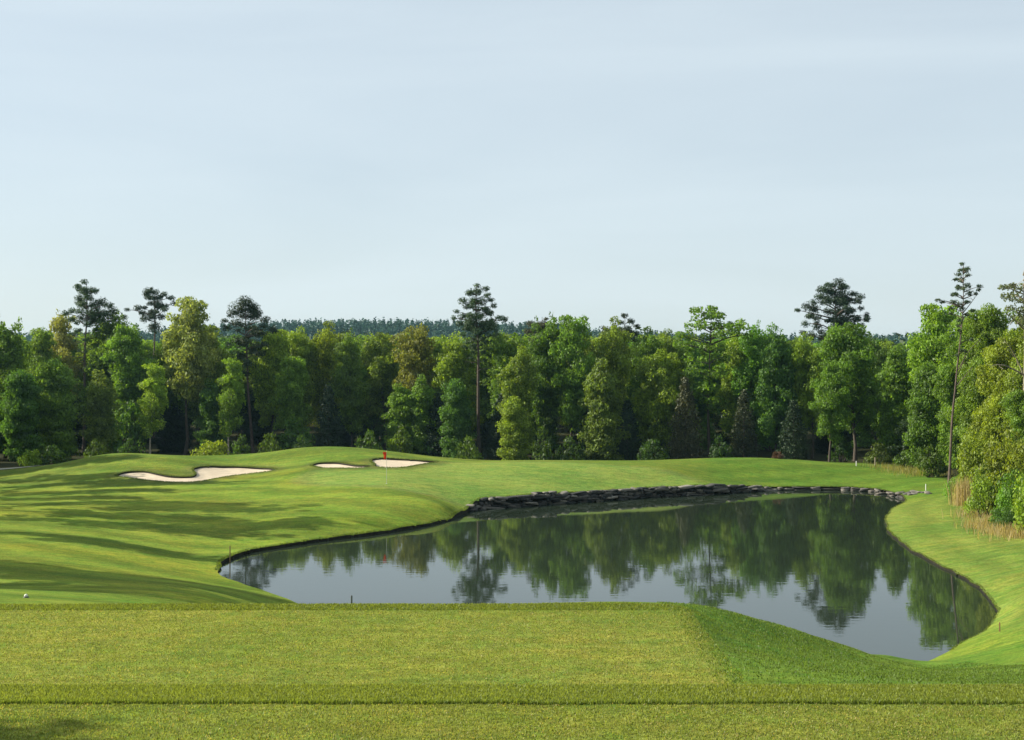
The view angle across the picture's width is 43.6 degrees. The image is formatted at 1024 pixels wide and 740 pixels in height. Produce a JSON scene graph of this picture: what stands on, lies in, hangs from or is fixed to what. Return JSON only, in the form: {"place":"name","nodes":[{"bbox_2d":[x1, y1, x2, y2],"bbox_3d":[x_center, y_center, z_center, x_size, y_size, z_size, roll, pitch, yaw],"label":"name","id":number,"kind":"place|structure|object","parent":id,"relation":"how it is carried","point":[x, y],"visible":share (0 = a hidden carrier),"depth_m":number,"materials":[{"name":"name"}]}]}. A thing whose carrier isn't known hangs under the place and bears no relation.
{"place":"outdoors","nodes":[
{"label":"outdoors","id":0,"kind":"place"},
{"bbox_2d":[0,601,711,619],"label":"grass","id":1,"kind":"structure","parent":0,"point":[353,606],"depth_m":29.40,"materials":[{"name":"green plant"}]},
{"bbox_2d":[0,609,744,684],"bbox_3d":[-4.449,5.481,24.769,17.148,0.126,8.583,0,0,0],"label":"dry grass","id":2,"kind":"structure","parent":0,"point":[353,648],"depth_m":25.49,"materials":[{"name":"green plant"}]},
{"bbox_2d":[0,416,1023,703],"bbox_3d":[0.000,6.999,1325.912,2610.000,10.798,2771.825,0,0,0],"label":"ground","id":3,"kind":"structure","parent":0,"point":[84,530],"depth_m":82.08,"materials":[{"name":"green plant"}]},
{"bbox_2d":[0,316,34,457],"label":"broadleaf tree","id":4,"kind":"object","parent":3,"relation":"on","point":[13,356],"visible":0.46,"depth_m":155.18,"materials":[{"name":"green plant"}]},
{"bbox_2d":[0,368,43,461],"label":"broadleaf tree","id":5,"kind":"object","parent":3,"relation":"on","point":[21,417],"visible":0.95,"depth_m":149.84,"materials":[{"name":"green plant"}]},
{"bbox_2d":[22,327,62,385],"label":"broadleaf tree","id":6,"kind":"object","parent":3,"relation":"on","point":[40,343],"visible":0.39,"depth_m":166.61,"materials":[{"name":"green plant"}]},
{"bbox_2d":[33,357,80,459],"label":"broadleaf tree","id":7,"kind":"object","parent":3,"relation":"on","point":[57,411],"visible":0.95,"depth_m":152.68,"materials":[{"name":"green plant"}]},
{"bbox_2d":[49,308,82,398],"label":"broadleaf tree","id":8,"kind":"object","parent":3,"relation":"on","point":[65,346],"visible":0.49,"depth_m":176.83,"materials":[{"name":"green plant"}]},
{"bbox_2d":[61,279,128,452],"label":"pine tree","id":9,"kind":"object","parent":3,"relation":"on","point":[91,317],"visible":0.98,"depth_m":166.38,"materials":[{"name":"green plant"}]},
{"bbox_2d":[77,369,121,453],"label":"broadleaf tree","id":10,"kind":"object","parent":3,"relation":"on","point":[101,405],"visible":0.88,"depth_m":155.03,"materials":[{"name":"green plant"}]},
{"bbox_2d":[73,309,145,419],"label":"broadleaf tree","id":11,"kind":"object","parent":3,"relation":"on","point":[97,349],"visible":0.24,"depth_m":165.75,"materials":[{"name":"green plant"}]},
{"bbox_2d":[107,399,148,452],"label":"broadleaf tree","id":12,"kind":"object","parent":3,"relation":"on","point":[134,428],"visible":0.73,"depth_m":157.35,"materials":[{"name":"green plant"}]},
{"bbox_2d":[100,322,157,441],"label":"broadleaf tree","id":13,"kind":"object","parent":3,"relation":"on","point":[126,342],"visible":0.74,"depth_m":162.10,"materials":[{"name":"green plant"}]},
{"bbox_2d":[123,287,175,438],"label":"pine tree","id":14,"kind":"object","parent":3,"relation":"on","point":[149,295],"visible":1,"depth_m":186.56,"materials":[{"name":"green plant"}]},
{"bbox_2d":[136,360,180,453],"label":"broadleaf tree","id":15,"kind":"object","parent":3,"relation":"on","point":[154,408],"visible":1,"depth_m":156.60,"materials":[{"name":"green plant"}]},
{"bbox_2d":[145,339,190,423],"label":"broadleaf tree","id":16,"kind":"object","parent":3,"relation":"on","point":[172,397],"visible":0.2,"depth_m":167.94,"materials":[{"name":"green plant"}]},
{"bbox_2d":[144,404,195,452],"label":"tree","id":17,"kind":"object","parent":3,"relation":"on","point":[172,433],"visible":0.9,"depth_m":166.64,"materials":[{"name":"green plant"}]},
{"bbox_2d":[150,296,221,454],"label":"broadleaf tree","id":18,"kind":"object","parent":3,"relation":"on","point":[186,381],"visible":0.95,"depth_m":161.25,"materials":[{"name":"green plant"}]},
{"bbox_2d":[119,467,266,481],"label":"sand bunker","id":19,"kind":"object","parent":3,"relation":"on","point":[206,473],"visible":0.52,"depth_m":113.01},
{"bbox_2d":[187,324,230,426],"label":"broadleaf tree","id":20,"kind":"object","parent":3,"relation":"on","point":[221,366],"visible":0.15,"depth_m":167.00,"materials":[{"name":"green plant"}]},
{"bbox_2d":[192,378,226,454],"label":"broadleaf tree","id":21,"kind":"object","parent":3,"relation":"on","point":[208,425],"visible":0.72,"depth_m":158.79,"materials":[{"name":"green plant"}]},
{"bbox_2d":[190,439,230,455],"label":"shrub","id":22,"kind":"object","parent":3,"relation":"on","point":[219,447],"visible":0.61,"depth_m":133.72,"materials":[{"name":"green plant"}]},
{"bbox_2d":[215,354,256,454],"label":"broadleaf tree","id":23,"kind":"object","parent":3,"relation":"on","point":[234,389],"visible":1,"depth_m":156.97,"materials":[{"name":"green plant"}]},
{"bbox_2d":[221,295,278,451],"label":"pine tree","id":24,"kind":"object","parent":3,"relation":"on","point":[251,308],"visible":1,"depth_m":165.92,"materials":[{"name":"green plant"}]},
{"bbox_2d":[230,390,278,443],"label":"tree","id":25,"kind":"object","parent":3,"relation":"on","point":[259,432],"visible":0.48,"depth_m":181.70,"materials":[{"name":"green plant"}]},
{"bbox_2d":[248,329,293,438],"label":"broadleaf tree","id":26,"kind":"object","parent":3,"relation":"on","point":[263,378],"visible":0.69,"depth_m":166.71,"materials":[{"name":"green plant"}]},
{"bbox_2d":[267,355,311,435],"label":"broadleaf tree","id":27,"kind":"object","parent":3,"relation":"on","point":[290,395],"visible":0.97,"depth_m":161.16,"materials":[{"name":"green plant"}]},
{"bbox_2d":[274,417,315,450],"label":"shrub","id":28,"kind":"object","parent":3,"relation":"on","point":[289,441],"visible":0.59,"depth_m":156.89,"materials":[{"name":"green plant"}]},
{"bbox_2d":[278,326,320,433],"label":"broadleaf tree","id":29,"kind":"object","parent":3,"relation":"on","point":[301,345],"visible":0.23,"depth_m":171.03,"materials":[{"name":"green plant"}]},
{"bbox_2d":[307,320,350,434],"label":"broadleaf tree","id":30,"kind":"object","parent":3,"relation":"on","point":[324,340],"visible":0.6,"depth_m":173.24,"materials":[{"name":"green plant"}]},
{"bbox_2d":[312,383,345,446],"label":"cedar tree","id":31,"kind":"object","parent":3,"relation":"on","point":[330,434],"visible":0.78,"depth_m":158.19,"materials":[{"name":"green plant"}]},
{"bbox_2d":[328,327,370,446],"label":"broadleaf tree","id":32,"kind":"object","parent":3,"relation":"on","point":[348,387],"visible":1,"depth_m":164.86,"materials":[{"name":"green plant"}]},
{"bbox_2d":[359,332,403,447],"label":"broadleaf tree","id":33,"kind":"object","parent":3,"relation":"on","point":[382,365],"visible":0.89,"depth_m":171.56,"materials":[{"name":"green plant"}]},
{"bbox_2d":[381,383,415,453],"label":"broadleaf tree","id":34,"kind":"object","parent":3,"relation":"on","point":[398,412],"visible":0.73,"depth_m":158.27,"materials":[{"name":"green plant"}]},
{"bbox_2d":[386,423,413,453],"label":"shrub","id":35,"kind":"object","parent":3,"relation":"on","point":[404,445],"visible":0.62,"depth_m":137.91,"materials":[{"name":"green plant"}]},
{"bbox_2d":[389,322,437,421],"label":"broadleaf tree","id":36,"kind":"object","parent":3,"relation":"on","point":[415,353],"visible":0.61,"depth_m":167.13,"materials":[{"name":"green plant"}]},
{"bbox_2d":[406,374,440,455],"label":"broadleaf tree","id":37,"kind":"object","parent":3,"relation":"on","point":[422,400],"visible":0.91,"depth_m":157.83,"materials":[{"name":"green plant"}]},
{"bbox_2d":[418,392,448,456],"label":"cedar tree","id":38,"kind":"object","parent":3,"relation":"on","point":[437,401],"visible":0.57,"depth_m":157.42,"materials":[{"name":"green plant"}]},
{"bbox_2d":[437,378,477,458],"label":"broadleaf tree","id":39,"kind":"object","parent":3,"relation":"on","point":[456,413],"visible":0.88,"depth_m":154.17,"materials":[{"name":"green plant"}]},
{"bbox_2d":[431,331,484,430],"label":"broadleaf tree","id":40,"kind":"object","parent":3,"relation":"on","point":[454,362],"visible":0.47,"depth_m":163.87,"materials":[{"name":"green plant"}]},
{"bbox_2d":[450,283,507,456],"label":"pine tree","id":41,"kind":"object","parent":3,"relation":"on","point":[482,327],"visible":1,"depth_m":158.48,"materials":[{"name":"green plant"}]},
{"bbox_2d":[466,340,507,433],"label":"broadleaf tree","id":42,"kind":"object","parent":3,"relation":"on","point":[486,408],"visible":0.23,"depth_m":173.06,"materials":[{"name":"green plant"}]},
{"bbox_2d":[481,393,507,459],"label":"cedar tree","id":43,"kind":"object","parent":3,"relation":"on","point":[492,448],"visible":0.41,"depth_m":153.81,"materials":[{"name":"green plant"}]},
{"bbox_2d":[482,330,529,418],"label":"broadleaf tree","id":44,"kind":"object","parent":3,"relation":"on","point":[502,349],"visible":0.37,"depth_m":158.52,"materials":[{"name":"green plant"}]},
{"bbox_2d":[310,462,706,510],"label":"putting green","id":45,"kind":"object","parent":3,"relation":"on","point":[464,483],"visible":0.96,"depth_m":105.84,"materials":[{"name":"plant"}]},
{"bbox_2d":[495,395,534,459],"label":"broadleaf tree","id":46,"kind":"object","parent":3,"relation":"on","point":[514,427],"visible":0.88,"depth_m":144.97,"materials":[{"name":"green plant"}]},
{"bbox_2d":[496,343,540,450],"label":"broadleaf tree","id":47,"kind":"object","parent":3,"relation":"on","point":[521,383],"visible":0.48,"depth_m":150.24,"materials":[{"name":"green plant"}]},
{"bbox_2d":[531,425,559,459],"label":"shrub","id":48,"kind":"object","parent":3,"relation":"on","point":[542,451],"visible":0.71,"depth_m":139.26,"materials":[{"name":"green plant"}]},
{"bbox_2d":[524,312,567,439],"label":"broadleaf tree","id":49,"kind":"object","parent":3,"relation":"on","point":[544,402],"visible":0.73,"depth_m":154.53,"materials":[{"name":"green plant"}]},
{"bbox_2d":[554,435,585,459],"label":"shrub","id":50,"kind":"object","parent":3,"relation":"on","point":[567,454],"visible":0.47,"depth_m":140.49,"materials":[{"name":"green plant"}]},
{"bbox_2d":[548,314,595,452],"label":"broadleaf tree","id":51,"kind":"object","parent":3,"relation":"on","point":[570,350],"visible":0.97,"depth_m":152.97,"materials":[{"name":"green plant"}]},
{"bbox_2d":[577,357,630,459],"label":"broadleaf tree","id":52,"kind":"object","parent":3,"relation":"on","point":[597,435],"visible":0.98,"depth_m":146.96,"materials":[{"name":"green plant"}]},
{"bbox_2d":[586,315,637,436],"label":"broadleaf tree","id":53,"kind":"object","parent":3,"relation":"on","point":[617,357],"visible":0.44,"depth_m":155.65,"materials":[{"name":"green plant"}]},
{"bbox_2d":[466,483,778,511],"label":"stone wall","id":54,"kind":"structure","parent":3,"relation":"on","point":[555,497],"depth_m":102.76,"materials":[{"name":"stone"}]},
{"bbox_2d":[612,399,644,459],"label":"cedar tree","id":55,"kind":"object","parent":3,"relation":"on","point":[631,446],"visible":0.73,"depth_m":151.43,"materials":[{"name":"green plant"}]},
{"bbox_2d":[625,326,668,455],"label":"broadleaf tree","id":56,"kind":"object","parent":3,"relation":"on","point":[649,348],"visible":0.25,"depth_m":160.45,"materials":[{"name":"green plant"}]},
{"bbox_2d":[636,439,669,459],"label":"shrub","id":57,"kind":"object","parent":3,"relation":"on","point":[647,449],"visible":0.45,"depth_m":141.91,"materials":[{"name":"green plant"}]},
{"bbox_2d":[630,348,697,457],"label":"broadleaf tree","id":58,"kind":"object","parent":3,"relation":"on","point":[659,398],"visible":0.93,"depth_m":152.20,"materials":[{"name":"green plant"}]},
{"bbox_2d":[657,328,694,399],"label":"broadleaf tree","id":59,"kind":"object","parent":3,"relation":"on","point":[669,348],"visible":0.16,"depth_m":163.66,"materials":[{"name":"green plant"}]},
{"bbox_2d":[665,376,706,458],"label":"cedar tree","id":60,"kind":"object","parent":3,"relation":"on","point":[691,446],"visible":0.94,"depth_m":146.62,"materials":[{"name":"green plant"}]},
{"bbox_2d":[672,341,716,419],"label":"broadleaf tree","id":61,"kind":"object","parent":3,"relation":"on","point":[702,407],"visible":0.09,"depth_m":173.86,"materials":[{"name":"green plant"}]},
{"bbox_2d":[672,305,752,457],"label":"broadleaf tree","id":62,"kind":"object","parent":3,"relation":"on","point":[711,314],"visible":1,"depth_m":151.79,"materials":[{"name":"green plant"}]},
{"bbox_2d":[715,331,761,447],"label":"broadleaf tree","id":63,"kind":"object","parent":3,"relation":"on","point":[726,392],"visible":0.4,"depth_m":155.06,"materials":[{"name":"green plant"}]},
{"bbox_2d":[725,389,762,457],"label":"cedar tree","id":64,"kind":"object","parent":3,"relation":"on","point":[740,432],"visible":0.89,"depth_m":147.09,"materials":[{"name":"green plant"}]},
{"bbox_2d":[731,319,774,457],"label":"broadleaf tree","id":65,"kind":"object","parent":3,"relation":"on","point":[753,364],"visible":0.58,"depth_m":153.75,"materials":[{"name":"green plant"}]},
{"bbox_2d":[752,322,799,451],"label":"broadleaf tree","id":66,"kind":"object","parent":3,"relation":"on","point":[777,370],"visible":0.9,"depth_m":148.54,"materials":[{"name":"green plant"}]},
{"bbox_2d":[774,400,810,459],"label":"cedar tree","id":67,"kind":"object","parent":3,"relation":"on","point":[797,452],"visible":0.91,"depth_m":144.45,"materials":[{"name":"green plant"}]},
{"bbox_2d":[790,332,828,457],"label":"broadleaf tree","id":68,"kind":"object","parent":3,"relation":"on","point":[809,361],"visible":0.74,"depth_m":148.17,"materials":[{"name":"green plant"}]},
{"bbox_2d":[807,360,854,461],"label":"broadleaf tree","id":69,"kind":"object","parent":3,"relation":"on","point":[834,394],"visible":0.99,"depth_m":133.30,"materials":[{"name":"green plant"}]},
{"bbox_2d":[794,278,870,340],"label":"pine tree","id":70,"kind":"object","parent":3,"relation":"on","point":[842,299],"visible":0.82,"depth_m":158.41,"materials":[{"name":"green plant"}]},
{"bbox_2d":[807,420,859,453],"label":"broadleaf tree","id":71,"kind":"object","parent":3,"relation":"on","point":[821,445],"visible":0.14,"depth_m":154.35,"materials":[{"name":"green plant"}]},
{"bbox_2d":[827,433,852,461],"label":"shrub","id":72,"kind":"object","parent":3,"relation":"on","point":[842,448],"visible":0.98,"depth_m":133.65,"materials":[{"name":"green plant"}]},
{"bbox_2d":[657,601,1023,684],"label":"grass","id":73,"kind":"structure","parent":3,"relation":"on","point":[960,680],"depth_m":28.36,"materials":[{"name":"green plant"}]},
{"bbox_2d":[813,322,881,460],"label":"broadleaf tree","id":74,"kind":"object","parent":3,"relation":"on","point":[855,354],"visible":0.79,"depth_m":137.32,"materials":[{"name":"green plant"}]},
{"bbox_2d":[863,442,893,463],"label":"shrub","id":75,"kind":"object","parent":3,"relation":"on","point":[879,456],"visible":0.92,"depth_m":129.59,"materials":[{"name":"green plant"}]},
{"bbox_2d":[865,333,903,451],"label":"broadleaf tree","id":76,"kind":"object","parent":3,"relation":"on","point":[880,353],"visible":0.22,"depth_m":151.15,"materials":[{"name":"green plant"}]},
{"bbox_2d":[870,345,913,461],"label":"broadleaf tree","id":77,"kind":"object","parent":3,"relation":"on","point":[891,394],"visible":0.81,"depth_m":132.95,"materials":[{"name":"green plant"}]},
{"bbox_2d":[902,360,945,468],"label":"broadleaf tree","id":78,"kind":"object","parent":3,"relation":"on","point":[923,406],"visible":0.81,"depth_m":123.08,"materials":[{"name":"green plant"}]},
{"bbox_2d":[916,444,947,477],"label":"shrub","id":79,"kind":"object","parent":3,"relation":"on","point":[926,462],"visible":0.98,"depth_m":115.52,"materials":[{"name":"green plant"}]},
{"bbox_2d":[904,303,960,422],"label":"broadleaf tree","id":80,"kind":"object","parent":3,"relation":"on","point":[937,321],"visible":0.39,"depth_m":125.61,"materials":[{"name":"green plant"}]},
{"bbox_2d":[883,489,1000,648],"bbox_3d":[24.825,10.273,78.245,3.145,0.309,64.017,0,0,13],"label":"pond edge","id":81,"kind":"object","parent":3,"relation":"on","point":[968,578],"depth_m":64.52,"materials":[{"name":"green plant"}]},
{"bbox_2d":[929,314,987,468],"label":"broadleaf tree","id":82,"kind":"object","parent":3,"relation":"on","point":[945,379],"visible":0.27,"depth_m":117.78,"materials":[{"name":"green plant"}]},
{"bbox_2d":[934,262,983,490],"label":"pine tree","id":83,"kind":"object","parent":3,"relation":"on","point":[956,294],"visible":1,"depth_m":102.99,"materials":[{"name":"green plant"}]},
{"bbox_2d":[946,474,973,505],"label":"dry grass","id":84,"kind":"structure","parent":3,"relation":"on","point":[960,493],"depth_m":92.61,"materials":[{"name":"beige plant"}]},
{"bbox_2d":[953,429,1002,496],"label":"shrub","id":85,"kind":"object","parent":3,"relation":"on","point":[970,459],"visible":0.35,"depth_m":94.57,"materials":[{"name":"green plant"}]},
{"bbox_2d":[945,302,1017,456],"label":"broadleaf tree","id":86,"kind":"object","parent":3,"relation":"on","point":[974,326],"visible":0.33,"depth_m":111.69,"materials":[{"name":"green plant"}]},
{"bbox_2d":[963,464,1008,516],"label":"shrub","id":87,"kind":"object","parent":3,"relation":"on","point":[979,490],"visible":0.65,"depth_m":85.61,"materials":[{"name":"green plant"}]},
{"bbox_2d":[967,334,1021,452],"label":"broadleaf tree","id":88,"kind":"object","parent":3,"relation":"on","point":[991,380],"visible":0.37,"depth_m":103.37,"materials":[{"name":"green plant"}]},
{"bbox_2d":[978,428,1023,516],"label":"shrub","id":89,"kind":"object","parent":3,"relation":"on","point":[1002,460],"visible":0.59,"depth_m":85.64,"materials":[{"name":"green plant"}]},
{"bbox_2d":[988,466,1023,521],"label":"shrub","id":90,"kind":"object","parent":3,"relation":"on","point":[1004,499],"visible":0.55,"depth_m":79.03,"materials":[{"name":"green plant"}]},
{"bbox_2d":[989,313,1023,443],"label":"broadleaf tree","id":91,"kind":"object","parent":3,"relation":"on","point":[1013,380],"visible":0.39,"depth_m":100.14,"materials":[{"name":"green plant"}]},
{"bbox_2d":[992,272,1023,390],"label":"tree","id":92,"kind":"object","parent":3,"relation":"on","point":[1012,295],"visible":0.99,"depth_m":93.88,"materials":[{"name":"green plant"}]},
{"bbox_2d":[998,389,1023,464],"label":"broadleaf tree","id":93,"kind":"object","parent":3,"relation":"on","point":[1017,420],"visible":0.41,"depth_m":88.89,"materials":[{"name":"green plant"}]},
{"bbox_2d":[1010,470,1023,533],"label":"shrub","id":94,"kind":"object","parent":3,"relation":"on","point":[1016,511],"visible":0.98,"depth_m":74.14,"materials":[{"name":"green plant"}]},
{"bbox_2d":[0,609,1023,739],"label":"teeing ground","id":95,"kind":"structure","parent":0,"point":[393,662],"depth_m":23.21,"materials":[{"name":"plant"}]},
{"bbox_2d":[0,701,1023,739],"bbox_3d":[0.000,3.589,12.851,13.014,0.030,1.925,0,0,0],"label":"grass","id":96,"kind":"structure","parent":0,"point":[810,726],"depth_m":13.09,"materials":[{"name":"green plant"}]},
{"bbox_2d":[0,682,1023,704],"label":"grass","id":97,"kind":"structure","parent":0,"point":[493,689],"depth_m":14.47,"materials":[{"name":"green plant"}]},
{"bbox_2d":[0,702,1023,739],"bbox_3d":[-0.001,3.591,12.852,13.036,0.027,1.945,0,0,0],"label":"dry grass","id":98,"kind":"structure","parent":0,"point":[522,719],"depth_m":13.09,"materials":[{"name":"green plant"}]},
{"bbox_2d":[0,0,1023,337],"label":"sky","id":99,"kind":"structure","parent":0,"point":[651,161],"materials":[{"name":"blue"}]},
{"bbox_2d":[214,484,880,570],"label":"grass","id":100,"kind":"structure","parent":0,"point":[218,564],"depth_m":84.55,"materials":[{"name":"green plant"}]},
{"bbox_2d":[218,490,996,660],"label":"pond water","id":101,"kind":"structure","parent":0,"point":[843,567],"depth_m":68.40,"materials":[{"name":"grey liquid"}]},
{"bbox_2d":[941,505,1023,541],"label":"dry grass","id":102,"kind":"structure","parent":0,"point":[1009,532],"depth_m":76.92,"materials":[{"name":"beige plant"}]},
{"bbox_3d":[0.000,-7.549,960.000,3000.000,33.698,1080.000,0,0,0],"label":"hill","id":103,"kind":"structure","parent":0,"visible":0},
{"bbox_2d":[13,316,1002,349],"bbox_3d":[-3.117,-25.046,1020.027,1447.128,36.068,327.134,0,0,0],"label":"forest","id":104,"kind":"object","parent":103,"relation":"on","point":[366,326],"visible":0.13,"depth_m":903.51,"materials":[{"name":"green plant"}]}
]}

